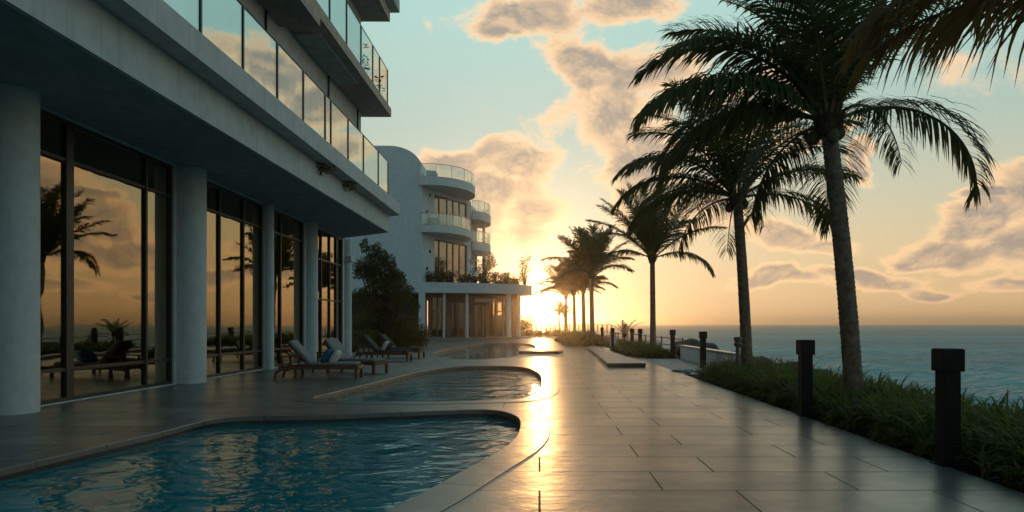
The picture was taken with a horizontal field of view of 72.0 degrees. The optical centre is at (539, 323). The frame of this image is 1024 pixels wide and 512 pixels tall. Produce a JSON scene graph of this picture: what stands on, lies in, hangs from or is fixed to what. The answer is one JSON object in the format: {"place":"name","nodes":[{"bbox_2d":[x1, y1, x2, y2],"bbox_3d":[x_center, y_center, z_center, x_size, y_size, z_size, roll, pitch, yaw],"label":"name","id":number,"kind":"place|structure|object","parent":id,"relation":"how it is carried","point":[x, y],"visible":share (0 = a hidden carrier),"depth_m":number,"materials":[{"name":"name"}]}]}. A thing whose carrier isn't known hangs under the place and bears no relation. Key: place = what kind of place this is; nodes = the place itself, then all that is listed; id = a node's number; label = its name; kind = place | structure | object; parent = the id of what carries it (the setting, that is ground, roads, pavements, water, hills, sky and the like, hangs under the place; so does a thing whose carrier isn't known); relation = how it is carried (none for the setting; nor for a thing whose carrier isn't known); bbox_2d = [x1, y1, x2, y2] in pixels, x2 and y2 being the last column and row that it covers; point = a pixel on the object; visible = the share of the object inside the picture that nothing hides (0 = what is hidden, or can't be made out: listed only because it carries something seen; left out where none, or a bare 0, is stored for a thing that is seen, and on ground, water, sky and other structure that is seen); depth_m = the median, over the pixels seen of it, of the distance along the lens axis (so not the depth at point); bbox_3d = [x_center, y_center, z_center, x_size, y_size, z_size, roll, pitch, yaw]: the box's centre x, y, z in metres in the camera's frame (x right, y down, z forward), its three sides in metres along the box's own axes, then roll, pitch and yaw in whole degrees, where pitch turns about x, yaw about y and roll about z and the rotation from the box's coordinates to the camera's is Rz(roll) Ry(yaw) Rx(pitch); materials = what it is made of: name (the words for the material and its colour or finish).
{"place":"outdoors","nodes":[
{"label":"outdoors","id":0,"kind":"place"},
{"bbox_2d":[344,146,531,338],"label":"apartment building","id":1,"kind":"structure","parent":0,"point":[415,243],"depth_m":66.26,"materials":[{"name":"white paint"}]},
{"bbox_2d":[426,170,437,175],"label":"terrace chair","id":2,"kind":"object","parent":1,"relation":"on","point":[430,173],"visible":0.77,"depth_m":64.78,"materials":[{"name":"teal fabric"}]},
{"bbox_2d":[425,271,439,281],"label":"roof shrub","id":3,"kind":"object","parent":1,"relation":"on","point":[430,276],"visible":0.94,"depth_m":64.54,"materials":[{"name":"green plant"}]},
{"bbox_2d":[429,217,439,224],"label":"terrace chair","id":4,"kind":"object","parent":1,"relation":"on","point":[431,220],"visible":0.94,"depth_m":65.05,"materials":[{"name":"teal fabric"}]},
{"bbox_2d":[431,296,447,337],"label":"window","id":5,"kind":"structure","parent":1,"relation":"in","point":[437,300],"depth_m":66.76,"materials":[{"name":"clear glass"}]},
{"bbox_2d":[432,271,447,281],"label":"roof shrub","id":6,"kind":"object","parent":1,"relation":"on","point":[442,276],"visible":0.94,"depth_m":64.75,"materials":[{"name":"green plant"}]},
{"bbox_2d":[435,239,465,282],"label":"window","id":7,"kind":"structure","parent":1,"relation":"in","point":[448,255],"depth_m":68.73,"materials":[{"name":"clear glass"}]},
{"bbox_2d":[435,195,465,228],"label":"window","id":8,"kind":"structure","parent":1,"relation":"in","point":[442,204],"depth_m":68.68,"materials":[{"name":"clear glass"}]},
{"bbox_2d":[444,269,459,282],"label":"roof shrub","id":9,"kind":"object","parent":1,"relation":"on","point":[450,278],"visible":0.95,"depth_m":65.07,"materials":[{"name":"green plant"}]},
{"bbox_2d":[450,302,470,337],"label":"glazed door","id":10,"kind":"structure","parent":1,"relation":"in","point":[457,310],"depth_m":67.63,"materials":[{"name":"clear glass"}]},
{"bbox_2d":[455,274,471,282],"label":"roof shrub","id":11,"kind":"object","parent":1,"relation":"on","point":[463,279],"visible":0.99,"depth_m":65.48,"materials":[{"name":"green plant"}]},
{"bbox_2d":[466,273,485,282],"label":"roof shrub","id":12,"kind":"object","parent":1,"relation":"on","point":[476,279],"visible":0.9,"depth_m":65.87,"materials":[{"name":"green plant"}]},
{"bbox_2d":[474,304,485,336],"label":"glazed door","id":13,"kind":"structure","parent":1,"relation":"in","point":[479,309],"depth_m":68.65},
{"bbox_2d":[469,252,497,282],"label":"roof tree","id":14,"kind":"object","parent":1,"relation":"on","point":[487,267],"visible":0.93,"depth_m":69.12,"materials":[{"name":"green plant"}]},
{"bbox_2d":[478,272,496,283],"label":"roof shrub","id":15,"kind":"object","parent":1,"relation":"on","point":[487,280],"visible":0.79,"depth_m":66.48,"materials":[{"name":"green plant"}]},
{"bbox_2d":[489,272,506,283],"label":"roof shrub","id":16,"kind":"object","parent":1,"relation":"on","point":[493,276],"visible":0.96,"depth_m":67.01,"materials":[{"name":"green plant"}]},
{"bbox_2d":[489,297,511,336],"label":"window","id":17,"kind":"structure","parent":1,"relation":"in","point":[497,308],"depth_m":69.51,"materials":[{"name":"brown glass"}]},
{"bbox_2d":[499,270,514,283],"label":"roof shrub","id":18,"kind":"object","parent":1,"relation":"on","point":[505,275],"visible":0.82,"depth_m":67.67,"materials":[{"name":"green plant"}]},
{"bbox_2d":[508,272,525,283],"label":"roof shrub","id":19,"kind":"object","parent":1,"relation":"on","point":[515,281],"visible":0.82,"depth_m":68.50,"materials":[{"name":"green plant"}]},
{"bbox_2d":[518,254,530,284],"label":"roof tree","id":20,"kind":"object","parent":1,"relation":"on","point":[525,270],"visible":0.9,"depth_m":70.01,"materials":[{"name":"green plant"}]},
{"bbox_2d":[0,336,1023,511],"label":"paved deck","id":21,"kind":"structure","parent":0,"point":[650,437],"depth_m":8.38,"materials":[{"name":"grey tile"}]},
{"bbox_2d":[0,0,399,415],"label":"hotel building","id":22,"kind":"structure","parent":21,"relation":"on","point":[176,207],"depth_m":14.72,"materials":[{"name":"paint"}]},
{"bbox_2d":[40,109,171,404],"bbox_3d":[-8.535,-1.135,13.800,0.118,5.030,4.900,0,0,0],"label":"window","id":23,"kind":"structure","parent":22,"relation":"in","point":[106,203],"depth_m":13.68,"materials":[{"name":"clear glass"}]},
{"bbox_2d":[207,181,261,377],"bbox_3d":[-8.535,-1.135,19.300,0.118,5.030,4.500,0,0,0],"label":"window","id":24,"kind":"structure","parent":22,"relation":"in","point":[234,220],"depth_m":19.62,"materials":[{"name":"clear glass"}]},
{"bbox_2d":[274,210,302,366],"bbox_3d":[-8.535,-1.135,23.615,0.118,5.030,3.270,0,0,0],"label":"window","id":25,"kind":"structure","parent":22,"relation":"in","point":[288,231],"depth_m":23.83,"materials":[{"name":"glass"}]},
{"bbox_2d":[316,162,336,175],"bbox_3d":[-6.064,-4.327,19.549,0.601,0.505,0.851,0,0,44],"label":"weed","id":26,"kind":"object","parent":22,"relation":"attached to","point":[321,169],"visible":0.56,"depth_m":19.55,"materials":[{"name":"green plant"}]},
{"bbox_2d":[318,229,341,359],"bbox_3d":[-8.535,-1.135,28.150,0.118,5.030,4.100,0,0,0],"label":"window","id":27,"kind":"structure","parent":22,"relation":"in","point":[329,245],"depth_m":28.46,"materials":[{"name":"clear glass"}]},
{"bbox_2d":[342,180,356,191],"bbox_3d":[-6.056,-4.366,21.940,0.794,0.490,0.612,0,0,-38],"label":"weed","id":28,"kind":"object","parent":22,"relation":"attached to","point":[350,186],"visible":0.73,"depth_m":21.95,"materials":[{"name":"green plant"}]},
{"bbox_2d":[365,44,369,69],"bbox_3d":[-6.360,-9.334,24.936,0.854,1.263,0.814,0,0,0],"label":"balcony plant","id":29,"kind":"object","parent":22,"relation":"on","point":[367,59],"visible":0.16,"depth_m":24.74,"materials":[{"name":"green plant"}]},
{"bbox_2d":[0,407,549,511],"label":"swimming pool","id":30,"kind":"structure","parent":21,"relation":"in","point":[433,460],"depth_m":7.51,"materials":[{"name":"liquid"}]},
{"bbox_2d":[273,340,363,378],"bbox_3d":[-5.684,0.914,18.197,2.129,0.985,0.790,0,0,-3],"label":"sun lounger","id":31,"kind":"object","parent":21,"relation":"on","point":[308,359],"visible":1,"depth_m":17.89,"materials":[{"name":"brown wood"}]},
{"bbox_2d":[320,349,331,362],"bbox_3d":[-5.480,0.835,18.100,0.170,0.400,0.440,28,-1,-3],"label":"pillow","id":32,"kind":"object","parent":31,"relation":"on","point":[326,355],"visible":0.94,"depth_m":17.92,"materials":[{"name":"blue fabric"}]},
{"bbox_2d":[329,350,341,361],"bbox_3d":[-5.280,0.855,18.200,0.180,0.400,0.460,35,-2,-2],"label":"pillow","id":33,"kind":"object","parent":31,"relation":"on","point":[335,355],"visible":0.91,"depth_m":18.01,"materials":[{"name":"white fabric"}]},
{"bbox_2d":[312,338,388,373],"bbox_3d":[-5.461,0.914,20.322,2.129,0.985,0.790,0,0,20],"label":"sun lounger","id":34,"kind":"object","parent":21,"relation":"on","point":[333,344],"visible":0.71,"depth_m":20.21,"materials":[{"name":"brown wood"}]},
{"bbox_2d":[352,328,376,351],"bbox_3d":[-9.514,0.873,35.486,2.531,1.389,1.638,0,0,0],"label":"bush","id":35,"kind":"object","parent":21,"relation":"on","point":[355,344],"visible":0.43,"depth_m":35.51,"materials":[{"name":"green plant"}]},
{"bbox_2d":[353,335,412,360],"bbox_3d":[-5.915,0.914,26.603,2.129,0.985,0.790,0,0,3],"label":"sun lounger","id":36,"kind":"object","parent":21,"relation":"on","point":[371,344],"visible":0.91,"depth_m":26.30,"materials":[{"name":"brown wood"}]},
{"bbox_2d":[381,341,388,349],"bbox_3d":[-5.820,0.830,26.550,0.150,0.420,0.420,30,2,3],"label":"pillow","id":37,"kind":"object","parent":36,"relation":"on","point":[384,345],"visible":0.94,"depth_m":26.38,"materials":[{"name":"white fabric"}]},
{"bbox_2d":[352,237,431,347],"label":"bush","id":38,"kind":"object","parent":21,"relation":"on","point":[376,312],"visible":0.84,"depth_m":41.67,"materials":[{"name":"green plant"}]},
{"bbox_2d":[370,334,425,358],"bbox_3d":[-5.814,0.914,28.909,2.129,0.985,0.790,0,0,8],"label":"sun lounger","id":39,"kind":"object","parent":21,"relation":"on","point":[383,337],"visible":0.6,"depth_m":28.68,"materials":[{"name":"brown wood"}]},
{"bbox_2d":[386,341,393,349],"bbox_3d":[-5.680,0.840,26.700,0.150,0.400,0.420,35,2,2],"label":"pillow","id":40,"kind":"object","parent":39,"relation":"on","point":[390,345],"visible":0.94,"depth_m":26.53,"materials":[{"name":"fabric"}]},
{"bbox_2d":[291,365,559,419],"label":"swimming pool","id":41,"kind":"structure","parent":21,"relation":"in","point":[470,384],"depth_m":16.24,"materials":[{"name":"liquid"}]},
{"bbox_2d":[425,343,541,370],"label":"swimming pool","id":42,"kind":"structure","parent":21,"relation":"in","point":[486,351],"depth_m":37.22,"materials":[{"name":"liquid"}]},
{"bbox_2d":[519,348,562,353],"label":"stone slab","id":43,"kind":"structure","parent":21,"relation":"on","point":[535,351],"depth_m":32.99,"materials":[{"name":"beige stone"}]},
{"bbox_2d":[587,347,645,366],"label":"stone slab","id":44,"kind":"structure","parent":21,"relation":"on","point":[607,358],"depth_m":24.88,"materials":[{"name":"grey stone"}]},
{"bbox_2d":[795,340,815,418],"bbox_3d":[4.060,0.837,10.750,0.240,1.186,0.240,0,0,0],"label":"bollard","id":45,"kind":"object","parent":21,"relation":"on","point":[805,350],"visible":0.9,"depth_m":10.67,"materials":[{"name":"metal"}]},
{"bbox_2d":[929,348,966,469],"bbox_3d":[4.060,0.837,7.000,0.240,1.186,0.240,0,0,0],"label":"bollard","id":46,"kind":"object","parent":21,"relation":"on","point":[948,366],"visible":0.94,"depth_m":6.92,"materials":[{"name":"metal"}]},
{"bbox_2d":[216,325,1023,423],"bbox_3d":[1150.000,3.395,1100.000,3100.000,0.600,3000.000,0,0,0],"label":"sea","id":47,"kind":"structure","parent":0,"point":[994,357],"depth_m":106.84,"materials":[{"name":"liquid"}]},
{"bbox_2d":[526,322,612,331],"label":"railing","id":48,"kind":"object","parent":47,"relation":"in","point":[540,324],"visible":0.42,"depth_m":298.10,"materials":[{"name":"wood"}]},
{"bbox_2d":[610,348,705,374],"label":"side path","id":49,"kind":"structure","parent":0,"point":[672,364],"depth_m":24.31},
{"bbox_2d":[699,331,706,367],"bbox_3d":[5.250,0.837,22.600,0.240,1.186,0.240,0,0,0],"label":"bollard","id":50,"kind":"object","parent":49,"relation":"on","point":[703,336],"visible":0.79,"depth_m":22.52,"materials":[{"name":"metal"}]},
{"bbox_2d":[361,0,1023,324],"label":"sky","id":51,"kind":"structure","parent":0,"point":[530,98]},
{"bbox_2d":[679,345,740,365],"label":"sea wall","id":52,"kind":"structure","parent":0,"point":[689,353],"depth_m":24.96,"materials":[{"name":"concrete"}]},
{"bbox_2d":[427,334,1023,492],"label":"ground","id":53,"kind":"structure","parent":0,"point":[909,449],"depth_m":8.86,"materials":[{"name":"soil"}]},
{"bbox_2d":[521,315,534,331],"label":"bush","id":54,"kind":"object","parent":53,"relation":"on","point":[525,324],"visible":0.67,"depth_m":89.57,"materials":[{"name":"green plant"}]},
{"bbox_2d":[521,327,589,335],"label":"hedge","id":55,"kind":"object","parent":53,"relation":"on","point":[540,332],"visible":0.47,"depth_m":80.47,"materials":[{"name":"green plant"}]},
{"bbox_2d":[551,300,570,329],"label":"palm tree","id":56,"kind":"object","parent":53,"relation":"on","point":[559,309],"visible":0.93,"depth_m":111.81,"materials":[{"name":"green plant"}]},
{"bbox_2d":[559,304,572,330],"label":"palm tree","id":57,"kind":"object","parent":53,"relation":"on","point":[563,309],"visible":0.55,"depth_m":112.78,"materials":[{"name":"green plant"}]},
{"bbox_2d":[532,263,601,330],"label":"palm tree","id":58,"kind":"object","parent":53,"relation":"on","point":[565,293],"visible":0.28,"depth_m":103.84,"materials":[{"name":"green plant"}]},
{"bbox_2d":[539,256,605,329],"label":"palm tree","id":59,"kind":"object","parent":53,"relation":"on","point":[574,289],"visible":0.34,"depth_m":81.83,"materials":[{"name":"green plant"}]},
{"bbox_2d":[553,330,609,346],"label":"hedge","id":60,"kind":"object","parent":53,"relation":"on","point":[575,338],"visible":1,"depth_m":45.10,"materials":[{"name":"green plant"}]},
{"bbox_2d":[545,256,618,332],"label":"palm tree","id":61,"kind":"object","parent":53,"relation":"on","point":[580,279],"visible":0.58,"depth_m":67.53,"materials":[{"name":"green plant"}]},
{"bbox_2d":[539,223,634,333],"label":"palm tree","id":62,"kind":"object","parent":53,"relation":"on","point":[588,252],"visible":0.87,"depth_m":55.06,"materials":[{"name":"green plant"}]},
{"bbox_2d":[610,328,613,347],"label":"bollard","id":63,"kind":"object","parent":53,"relation":"on","point":[612,335],"visible":0.67,"depth_m":41.42,"materials":[{"name":"metal"}]},
{"bbox_2d":[610,335,616,345],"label":"stone pillar","id":64,"kind":"structure","parent":53,"relation":"on","point":[614,339],"depth_m":42.83,"materials":[{"name":"grey stone"}]},
{"bbox_2d":[607,319,643,342],"bbox_3d":[4.244,0.599,35.136,2.001,1.661,0.789,0,0,0],"label":"palm tree","id":65,"kind":"object","parent":53,"relation":"on","point":[624,329],"visible":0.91,"depth_m":35.17,"materials":[{"name":"green plant"}]},
{"bbox_2d":[630,329,633,342],"bbox_3d":[4.800,0.837,36.500,0.240,1.186,0.240,0,0,0],"label":"bollard","id":66,"kind":"object","parent":53,"relation":"on","point":[632,335],"visible":0.51,"depth_m":36.42,"materials":[{"name":"metal"}]},
{"bbox_2d":[638,329,642,343],"bbox_3d":[5.000,0.837,35.000,0.240,1.186,0.240,0,0,0],"label":"bollard","id":67,"kind":"object","parent":53,"relation":"on","point":[640,331],"visible":0.57,"depth_m":34.92,"materials":[{"name":"metal"}]},
{"bbox_2d":[610,336,672,358],"bbox_3d":[4.654,1.110,32.782,2.346,1.084,8.829,0,0,0],"label":"hedge","id":68,"kind":"object","parent":53,"relation":"on","point":[638,350],"visible":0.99,"depth_m":30.06,"materials":[{"name":"green plant"}]},
{"bbox_2d":[603,331,683,347],"bbox_3d":[5.668,1.005,44.486,0.189,0.850,31.037,0,0,-1],"label":"rail fence","id":69,"kind":"object","parent":53,"relation":"on","point":[661,337],"visible":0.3,"depth_m":37.46,"materials":[{"name":"brown metal"}]},
{"bbox_2d":[586,180,727,346],"bbox_3d":[5.137,-2.462,30.943,6.368,7.786,5.245,0,0,0],"label":"palm tree","id":70,"kind":"object","parent":53,"relation":"on","point":[654,234],"visible":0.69,"depth_m":30.73,"materials":[{"name":"green plant"}]},
{"bbox_2d":[669,330,675,357],"bbox_3d":[5.520,0.837,29.200,0.240,1.186,0.240,0,0,0],"label":"bollard","id":71,"kind":"object","parent":53,"relation":"on","point":[672,340],"visible":1,"depth_m":29.12,"materials":[{"name":"metal"}]},
{"bbox_2d":[676,338,719,355],"bbox_3d":[6.910,1.164,30.773,1.863,1.057,2.562,0,0,-24],"label":"boulder","id":72,"kind":"object","parent":53,"relation":"on","point":[692,342],"visible":0.12,"depth_m":30.58,"materials":[{"name":"grey stone"}]},
{"bbox_2d":[610,77,864,369],"bbox_3d":[4.765,-2.308,17.174,6.148,7.489,5.755,0,0,0],"label":"palm tree","id":73,"kind":"object","parent":53,"relation":"on","point":[725,168],"visible":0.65,"depth_m":16.85,"materials":[{"name":"green plant"}]},
{"bbox_2d":[733,337,741,370],"bbox_3d":[4.620,0.865,16.400,0.210,1.130,0.205,0,0,0],"label":"garden lamp","id":74,"kind":"object","parent":53,"relation":"on","point":[737,342],"visible":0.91,"depth_m":16.35,"materials":[{"name":"black metal"}]},
{"bbox_2d":[740,356,778,366],"bbox_3d":[6.941,1.312,22.289,1.239,0.578,1.972,0,0,-34],"label":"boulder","id":75,"kind":"object","parent":53,"relation":"on","point":[764,358],"visible":0.06,"depth_m":22.16,"materials":[{"name":"grey stone"}]},
{"bbox_2d":[785,361,830,375],"bbox_3d":[7.450,1.317,19.814,1.660,0.541,1.209,0,0,37],"label":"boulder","id":76,"kind":"object","parent":53,"relation":"on","point":[794,362],"visible":0.1,"depth_m":19.35,"materials":[{"name":"grey stone"}]},
{"bbox_2d":[627,0,999,399],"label":"palm tree","id":77,"kind":"object","parent":53,"relation":"on","point":[817,95],"visible":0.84,"depth_m":11.18,"materials":[{"name":"green plant"}]},
{"bbox_2d":[693,350,1023,491],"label":"hedge","id":78,"kind":"object","parent":53,"relation":"on","point":[992,439],"visible":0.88,"depth_m":9.13,"materials":[{"name":"green plant"}]},
{"bbox_2d":[832,0,1023,97],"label":"palm tree","id":79,"kind":"object","parent":53,"relation":"on","point":[947,30],"visible":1,"depth_m":6.13,"materials":[{"name":"green plant"}]}
]}

